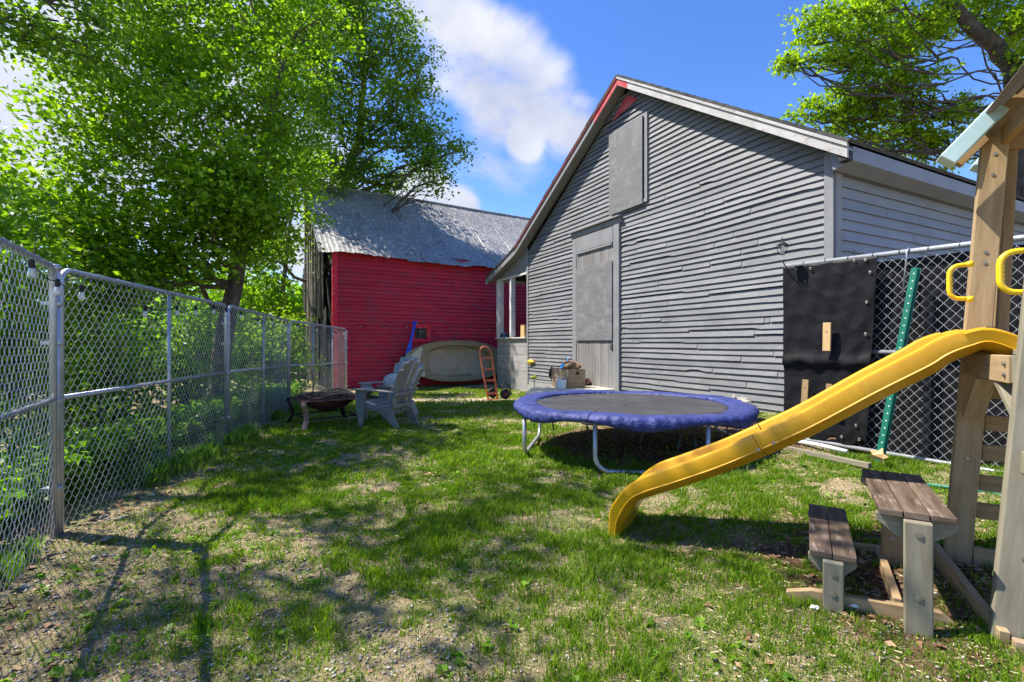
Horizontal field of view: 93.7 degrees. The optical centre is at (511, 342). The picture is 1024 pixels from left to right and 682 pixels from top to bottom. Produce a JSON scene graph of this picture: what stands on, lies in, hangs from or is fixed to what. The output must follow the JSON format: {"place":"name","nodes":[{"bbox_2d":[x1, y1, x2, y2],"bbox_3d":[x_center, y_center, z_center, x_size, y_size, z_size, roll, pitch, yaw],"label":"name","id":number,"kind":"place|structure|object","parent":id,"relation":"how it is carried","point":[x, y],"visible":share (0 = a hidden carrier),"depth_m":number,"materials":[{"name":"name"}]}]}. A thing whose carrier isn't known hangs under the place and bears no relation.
{"place":"outdoors","nodes":[
{"label":"outdoors","id":0,"kind":"place"},
{"bbox_2d":[500,333,508,337],"bbox_3d":[-0.246,-0.265,16.348,0.120,0.170,0.579,0,0,-27],"label":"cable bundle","id":1,"kind":"object","parent":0,"point":[503,335],"visible":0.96,"depth_m":16.30,"materials":[{"name":"plastic"}]},
{"bbox_2d":[0,368,1023,681],"bbox_3d":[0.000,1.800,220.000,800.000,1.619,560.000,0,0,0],"label":"ground","id":2,"kind":"structure","parent":0,"point":[846,486],"depth_m":2.59,"materials":[{"name":"soil"}]},
{"bbox_2d":[40,264,64,535],"bbox_3d":[-3.154,0.429,3.312,0.092,1.942,0.121,0,0,-6],"label":"fence post","id":3,"kind":"object","parent":2,"relation":"on","point":[60,400],"visible":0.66,"depth_m":3.30,"materials":[{"name":"grey metal"}]},
{"bbox_2d":[0,236,56,603],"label":"chain link panel","id":4,"kind":"object","parent":3,"relation":"attached to","point":[51,401],"visible":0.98,"depth_m":2.86,"materials":[{"name":"metal"}]},
{"bbox_2d":[61,268,226,532],"bbox_3d":[-3.497,0.407,4.907,0.070,1.904,3.209,0,0,-13],"label":"chain link panel","id":5,"kind":"object","parent":3,"relation":"attached to","point":[82,274],"visible":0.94,"depth_m":4.32,"materials":[{"name":"metal"}]},
{"bbox_2d":[27,259,344,334],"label":"string lights","id":6,"kind":"object","parent":5,"relation":"hanging from","point":[31,272],"visible":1,"depth_m":3.51,"materials":[{"name":"white glass"}]},
{"bbox_2d":[0,183,132,449],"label":"bush","id":7,"kind":"object","parent":2,"relation":"on","point":[9,234],"visible":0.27,"depth_m":6.67,"materials":[{"name":"green plant"}]},
{"bbox_2d":[0,174,136,453],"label":"bush","id":8,"kind":"object","parent":2,"relation":"on","point":[19,240],"visible":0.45,"depth_m":5.17,"materials":[{"name":"green plant"}]},
{"bbox_2d":[0,0,182,354],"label":"ash tree","id":9,"kind":"object","parent":2,"relation":"on","point":[10,137],"visible":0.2,"depth_m":9.93,"materials":[{"name":"green plant"}]},
{"bbox_2d":[6,304,179,439],"bbox_3d":[-5.433,0.596,6.422,2.139,2.241,1.808,0,0,0],"label":"bush","id":10,"kind":"object","parent":2,"relation":"on","point":[84,381],"visible":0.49,"depth_m":6.40,"materials":[{"name":"green plant"}]},
{"bbox_2d":[2,225,200,448],"bbox_3d":[-7.354,-0.050,8.372,3.060,4.211,2.650,0,0,25],"label":"bush","id":11,"kind":"object","parent":2,"relation":"on","point":[105,307],"visible":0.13,"depth_m":8.47,"materials":[{"name":"green plant"}]},
{"bbox_2d":[0,0,210,97],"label":"overhanging tree","id":12,"kind":"object","parent":2,"relation":"on","point":[43,45],"visible":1,"depth_m":6.65,"materials":[{"name":"green plant"}]},
{"bbox_2d":[14,419,284,675],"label":"loose stones","id":13,"kind":"object","parent":2,"relation":"on","point":[92,557],"visible":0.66,"depth_m":3.24,"materials":[{"name":"grey stone"}]},
{"bbox_2d":[0,252,304,383],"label":"distant woods","id":14,"kind":"object","parent":2,"relation":"on","point":[296,300],"visible":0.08,"depth_m":20.50,"materials":[{"name":"green plant"}]},
{"bbox_2d":[0,380,311,534],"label":"undergrowth","id":15,"kind":"object","parent":2,"relation":"on","point":[74,453],"visible":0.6,"depth_m":4.62,"materials":[{"name":"green plant"}]},
{"bbox_2d":[0,393,333,590],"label":"tall grass","id":16,"kind":"structure","parent":2,"relation":"on","point":[190,458],"depth_m":4.79,"materials":[{"name":"green plant"}]},
{"bbox_2d":[131,336,223,414],"bbox_3d":[-5.884,0.798,8.555,2.095,1.868,1.853,0,0,35],"label":"bush","id":17,"kind":"object","parent":2,"relation":"on","point":[185,398],"visible":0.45,"depth_m":8.55,"materials":[{"name":"green plant"}]},
{"bbox_2d":[0,0,377,396],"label":"boxelder tree","id":18,"kind":"object","parent":2,"relation":"on","point":[202,193],"visible":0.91,"depth_m":9.58,"materials":[{"name":"green plant"}]},
{"bbox_2d":[143,264,295,399],"bbox_3d":[-7.716,0.002,12.670,3.688,4.290,3.525,0,0,0],"label":"bush","id":19,"kind":"object","parent":2,"relation":"on","point":[219,297],"visible":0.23,"depth_m":12.21,"materials":[{"name":"green plant"}]},
{"bbox_2d":[221,309,230,444],"bbox_3d":[-3.864,0.475,6.502,0.092,1.870,0.121,0,0,-6],"label":"fence post","id":20,"kind":"object","parent":2,"relation":"on","point":[228,373],"visible":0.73,"depth_m":6.49,"materials":[{"name":"grey metal"}]},
{"bbox_2d":[227,305,288,433],"bbox_3d":[-4.182,0.445,8.102,0.071,1.956,3.209,0,0,-12],"label":"chain link panel","id":21,"kind":"object","parent":20,"relation":"attached to","point":[274,367],"visible":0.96,"depth_m":7.87,"materials":[{"name":"metal"}]},
{"bbox_2d":[180,135,344,376],"bbox_3d":[-7.553,-2.179,14.581,4.932,7.867,2.966,0,0,0],"label":"young tree","id":22,"kind":"object","parent":2,"relation":"on","point":[274,284],"visible":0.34,"depth_m":14.34,"materials":[{"name":"green plant"}]},
{"bbox_2d":[230,301,330,395],"bbox_3d":[-6.260,0.303,12.737,2.670,2.819,2.544,0,0,-33],"label":"bush","id":23,"kind":"object","parent":2,"relation":"on","point":[303,355],"visible":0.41,"depth_m":12.43,"materials":[{"name":"green plant"}]},
{"bbox_2d":[286,388,363,430],"bbox_3d":[-3.220,1.097,8.300,1.056,0.603,1.056,0,0,-38],"label":"fire pit","id":24,"kind":"object","parent":2,"relation":"on","point":[326,402],"visible":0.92,"depth_m":8.15,"materials":[{"name":"metal"}]},
{"bbox_2d":[185,0,484,378],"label":"tall tree","id":25,"kind":"object","parent":2,"relation":"on","point":[420,136],"visible":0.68,"depth_m":18.61,"materials":[{"name":"green plant"}]},
{"bbox_2d":[344,331,347,390],"bbox_3d":[-4.354,0.606,12.602,0.092,1.852,0.121,0,0,-6],"label":"fence post","id":26,"kind":"object","parent":2,"relation":"on","point":[346,361],"visible":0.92,"depth_m":12.59,"materials":[{"name":"grey metal"}]},
{"bbox_2d":[352,360,423,428],"bbox_3d":[-2.036,0.828,7.974,0.915,1.104,0.756,0,0,22],"label":"adirondack chair","id":27,"kind":"object","parent":2,"relation":"on","point":[384,407],"visible":0.94,"depth_m":7.83,"materials":[{"name":"grey plastic"}]},
{"bbox_2d":[358,355,423,417],"bbox_3d":[-2.262,0.822,9.061,0.791,1.155,0.957,0,0,32],"label":"adirondack chair","id":28,"kind":"object","parent":2,"relation":"on","point":[399,365],"visible":0.24,"depth_m":9.19,"materials":[{"name":"grey plastic"}]},
{"bbox_2d":[383,373,396,383],"bbox_3d":[-2.228,0.719,8.919,0.351,0.300,0.147,0,0,0],"label":"cushion","id":29,"kind":"object","parent":28,"relation":"on","point":[390,378],"visible":0.45,"depth_m":8.87,"materials":[{"name":"blue fabric"}]},
{"bbox_2d":[302,183,529,389],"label":"red barn","id":30,"kind":"structure","parent":2,"relation":"on","point":[429,267],"depth_m":17.92,"materials":[{"name":"paint"}]},
{"bbox_2d":[405,321,417,354],"bbox_3d":[-3.544,-0.017,16.806,0.196,1.524,1.131,0,0,6],"label":"blue paddle","id":31,"kind":"object","parent":30,"relation":"on","point":[409,347],"visible":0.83,"depth_m":16.85,"materials":[{"name":"plastic"}]},
{"bbox_2d":[410,324,430,341],"bbox_3d":[-3.329,-0.352,17.473,0.750,0.665,0.040,0,0,-30],"label":"window","id":32,"kind":"structure","parent":30,"relation":"in","point":[421,330],"depth_m":17.50,"materials":[{"name":"red wood"}]},
{"bbox_2d":[359,324,517,330],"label":"string lights","id":33,"kind":"object","parent":30,"relation":"attached to","point":[437,327],"visible":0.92,"depth_m":17.54,"materials":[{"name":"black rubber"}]},
{"bbox_2d":[403,340,498,381],"bbox_3d":[-2.037,0.654,17.592,4.230,1.487,0.796,0,0,-35],"label":"dinghy","id":34,"kind":"object","parent":2,"relation":"on","point":[452,361],"visible":0.82,"depth_m":17.53,"materials":[{"name":"beige plastic"}]},
{"bbox_2d":[479,346,511,399],"bbox_3d":[-0.433,0.780,12.605,0.627,1.409,0.625,0,0,36],"label":"hand truck","id":35,"kind":"object","parent":2,"relation":"on","point":[493,393],"visible":0.98,"depth_m":12.54,"materials":[{"name":"orange paint"}]},
{"bbox_2d":[0,429,995,681],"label":"clover","id":36,"kind":"object","parent":2,"relation":"on","point":[58,669],"visible":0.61,"depth_m":2.40,"materials":[{"name":"green plant"}]},
{"bbox_2d":[0,401,1017,681],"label":"dry straw","id":37,"kind":"object","parent":2,"relation":"on","point":[432,597],"visible":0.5,"depth_m":2.43,"materials":[{"name":"beige plant"}]},
{"bbox_2d":[0,425,1020,681],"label":"gravel","id":38,"kind":"structure","parent":2,"relation":"on","point":[212,663],"depth_m":2.29,"materials":[{"name":"grey stone"}]},
{"bbox_2d":[0,415,1023,681],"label":"leaf litter","id":39,"kind":"object","parent":2,"relation":"on","point":[878,575],"visible":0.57,"depth_m":2.77,"materials":[{"name":"brown plant"}]},
{"bbox_2d":[525,385,613,394],"bbox_3d":[0.989,1.275,11.434,2.347,0.420,1.759,0,0,-24],"label":"concrete step","id":40,"kind":"object","parent":2,"relation":"on","point":[542,389],"visible":0.29,"depth_m":10.98,"materials":[{"name":"grey concrete"}]},
{"bbox_2d":[556,376,566,388],"bbox_3d":[1.137,0.915,11.050,0.244,0.294,0.229,0,0,0],"label":"plastic jug","id":41,"kind":"object","parent":40,"relation":"on","point":[561,384],"visible":1,"depth_m":10.96,"materials":[{"name":"plastic"}]},
{"bbox_2d":[552,368,584,387],"bbox_3d":[1.360,0.842,11.620,0.500,0.440,0.680,0,0,-30],"label":"wooden crate","id":42,"kind":"object","parent":40,"relation":"on","point":[575,378],"visible":0.91,"depth_m":11.37,"materials":[{"name":"brown wood"}]},
{"bbox_2d":[548,367,553,379],"bbox_3d":[1.018,0.773,12.103,0.198,0.376,0.199,0,0,0],"label":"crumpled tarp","id":43,"kind":"object","parent":42,"relation":"hanging from","point":[550,373],"visible":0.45,"depth_m":12.06,"materials":[{"name":"plastic"}]},
{"bbox_2d":[563,360,581,369],"bbox_3d":[1.449,0.559,11.549,0.487,0.287,0.421,0,0,0],"label":"paper bag","id":44,"kind":"object","parent":42,"relation":"on","point":[571,364],"visible":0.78,"depth_m":11.43,"materials":[{"name":"brown paper"}]},
{"bbox_2d":[585,378,591,385],"bbox_3d":[1.809,0.982,11.980,0.448,0.217,0.226,0,0,0],"label":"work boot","id":45,"kind":"object","parent":40,"relation":"on","point":[588,381],"visible":0.38,"depth_m":11.91,"materials":[{"name":"leather"}]},
{"bbox_2d":[513,389,759,473],"bbox_3d":[1.493,1.024,6.123,2.962,0.630,2.963,0,0,0],"label":"trampoline","id":46,"kind":"object","parent":2,"relation":"on","point":[642,412],"visible":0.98,"depth_m":5.51,"materials":[{"name":"blue plastic"}]},
{"bbox_2d":[732,393,758,408],"bbox_3d":[3.357,0.996,7.143,0.618,0.476,0.554,0,0,0],"label":"rock","id":47,"kind":"object","parent":2,"relation":"on","point":[745,399],"visible":0.17,"depth_m":7.08,"materials":[{"name":"grey stone"}]},
{"bbox_2d":[485,74,1023,412],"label":"grey building","id":48,"kind":"structure","parent":2,"relation":"on","point":[642,255],"depth_m":9.14,"materials":[{"name":"paint"}]},
{"bbox_2d":[568,214,622,390],"bbox_3d":[2.008,-0.869,11.784,0.150,4.067,2.040,0,0,-27],"label":"door","id":49,"kind":"structure","parent":48,"relation":"in","point":[596,247],"depth_m":11.63,"materials":[{"name":"grey paint"}]},
{"bbox_2d":[609,111,648,215],"bbox_3d":[2.587,-3.940,10.710,0.085,1.920,1.240,0,0,-27],"label":"gable window","id":50,"kind":"structure","parent":48,"relation":"in","point":[626,142],"depth_m":10.63,"materials":[{"name":"grey paint"}]},
{"bbox_2d":[729,435,871,468],"bbox_3d":[3.035,1.160,5.250,0.050,0.090,1.700,0,0,-20],"label":"edging timber","id":51,"kind":"object","parent":2,"relation":"on","point":[858,463],"visible":0.6,"depth_m":4.75,"materials":[{"name":"brown wood"}]},
{"bbox_2d":[810,605,818,609],"bbox_3d":[1.457,1.275,2.315,0.045,0.021,0.031,0,0,0],"label":"paper scrap","id":52,"kind":"object","parent":2,"relation":"on","point":[814,607],"visible":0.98,"depth_m":2.31,"materials":[{"name":"white paper"}]},
{"bbox_2d":[609,63,1023,652],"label":"wooden playset","id":53,"kind":"object","parent":2,"relation":"on","point":[985,346],"visible":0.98,"depth_m":2.67,"materials":[{"name":"yellow plastic"}]},
{"bbox_2d":[797,440,847,453],"bbox_3d":[3.180,1.125,5.548,0.055,0.094,1.384,0,0,-20],"label":"white pipe","id":54,"kind":"object","parent":2,"relation":"on","point":[833,448],"visible":0.59,"depth_m":5.11,"materials":[{"name":"plastic"}]},
{"bbox_2d":[786,469,958,638],"bbox_3d":[1.876,1.050,2.555,0.706,0.600,0.928,0,0,31],"label":"picnic table","id":55,"kind":"object","parent":2,"relation":"on","point":[915,517],"visible":0.84,"depth_m":2.30,"materials":[{"name":"brown wood"}]},
{"bbox_2d":[766,0,1023,196],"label":"maple tree","id":56,"kind":"object","parent":2,"relation":"on","point":[893,46],"visible":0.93,"depth_m":15.31,"materials":[{"name":"green plant"}]},
{"bbox_2d":[875,268,920,461],"bbox_3d":[3.656,0.217,4.551,0.356,1.850,0.059,0,0,16],"label":"green post","id":57,"kind":"object","parent":2,"relation":"on","point":[904,329],"visible":0.66,"depth_m":4.54,"materials":[{"name":"metal"}]},
{"bbox_2d":[782,235,1023,471],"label":"screened chain link fence","id":58,"kind":"object","parent":2,"relation":"on","point":[857,301],"visible":0.66,"depth_m":4.84,"materials":[{"name":"black fabric"}]},
{"bbox_2d":[776,237,791,276],"bbox_3d":[3.111,-0.872,5.442,0.235,0.646,0.110,0,0,-19],"label":"garden lantern","id":59,"kind":"object","parent":58,"relation":"attached to","point":[781,244],"visible":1,"depth_m":5.41,"materials":[{"name":"grey metal"}]},
{"bbox_2d":[801,379,808,402],"bbox_3d":[3.229,0.546,5.289,0.036,0.285,0.075,0,0,-34],"label":"wood stake","id":60,"kind":"object","parent":58,"relation":"attached to","point":[805,390],"visible":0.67,"depth_m":5.28,"materials":[{"name":"brown wood"}]},
{"bbox_2d":[822,322,830,350],"bbox_3d":[3.353,-0.065,5.111,0.030,0.302,0.078,0,0,-34],"label":"wood stake","id":61,"kind":"object","parent":58,"relation":"attached to","point":[826,346],"visible":1,"depth_m":5.10,"materials":[{"name":"brown wood"}]},
{"bbox_2d":[902,248,909,294],"bbox_3d":[3.800,-0.688,4.617,0.087,0.453,0.032,0,0,-8],"label":"hooked rod","id":62,"kind":"object","parent":58,"relation":"hanging from","point":[907,250],"visible":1,"depth_m":4.61,"materials":[{"name":"white metal"}]},
{"bbox_2d":[927,483,1000,494],"bbox_3d":[4.280,1.150,3.278,2.376,0.027,0.151,0,0,32],"label":"garden hose","id":63,"kind":"object","parent":2,"relation":"on","point":[938,485],"visible":0.28,"depth_m":3.83,"materials":[{"name":"green rubber"}]},
{"bbox_3d":[-4.527,0.537,9.700,0.097,1.874,0.127,0,0,0],"label":"fence post","id":64,"kind":"object","parent":2,"relation":"on","visible":0},
{"bbox_2d":[289,320,345,407],"bbox_3d":[-4.427,0.504,11.149,0.071,1.953,2.847,0,0,3],"label":"chain link panel","id":65,"kind":"object","parent":64,"relation":"attached to","point":[312,354],"visible":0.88,"depth_m":10.75,"materials":[{"name":"metal"}]},
{"bbox_2d":[0,0,1023,301],"label":"sky","id":66,"kind":"structure","parent":0,"point":[524,80],"materials":[{"name":"blue"}]},
{"bbox_2d":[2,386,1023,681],"bbox_3d":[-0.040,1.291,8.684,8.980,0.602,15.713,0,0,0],"label":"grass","id":67,"kind":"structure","parent":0,"point":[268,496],"depth_m":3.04,"materials":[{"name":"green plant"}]},
{"bbox_2d":[870,448,888,462],"bbox_3d":[3.404,1.043,4.442,0.038,0.146,0.154,0,0,-34],"label":"dead leaf","id":68,"kind":"object","parent":67,"relation":"on","point":[879,455],"visible":1,"depth_m":4.45,"materials":[{"name":"beige plant"}]},
{"bbox_2d":[521,325,526,336],"bbox_3d":[0.395,-0.374,15.138,0.170,0.389,0.250,0,0,-27],"label":"storage box","id":69,"kind":"object","parent":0,"point":[523,330],"visible":0.69,"depth_m":15.03,"materials":[{"name":"brown wood"}]}
]}

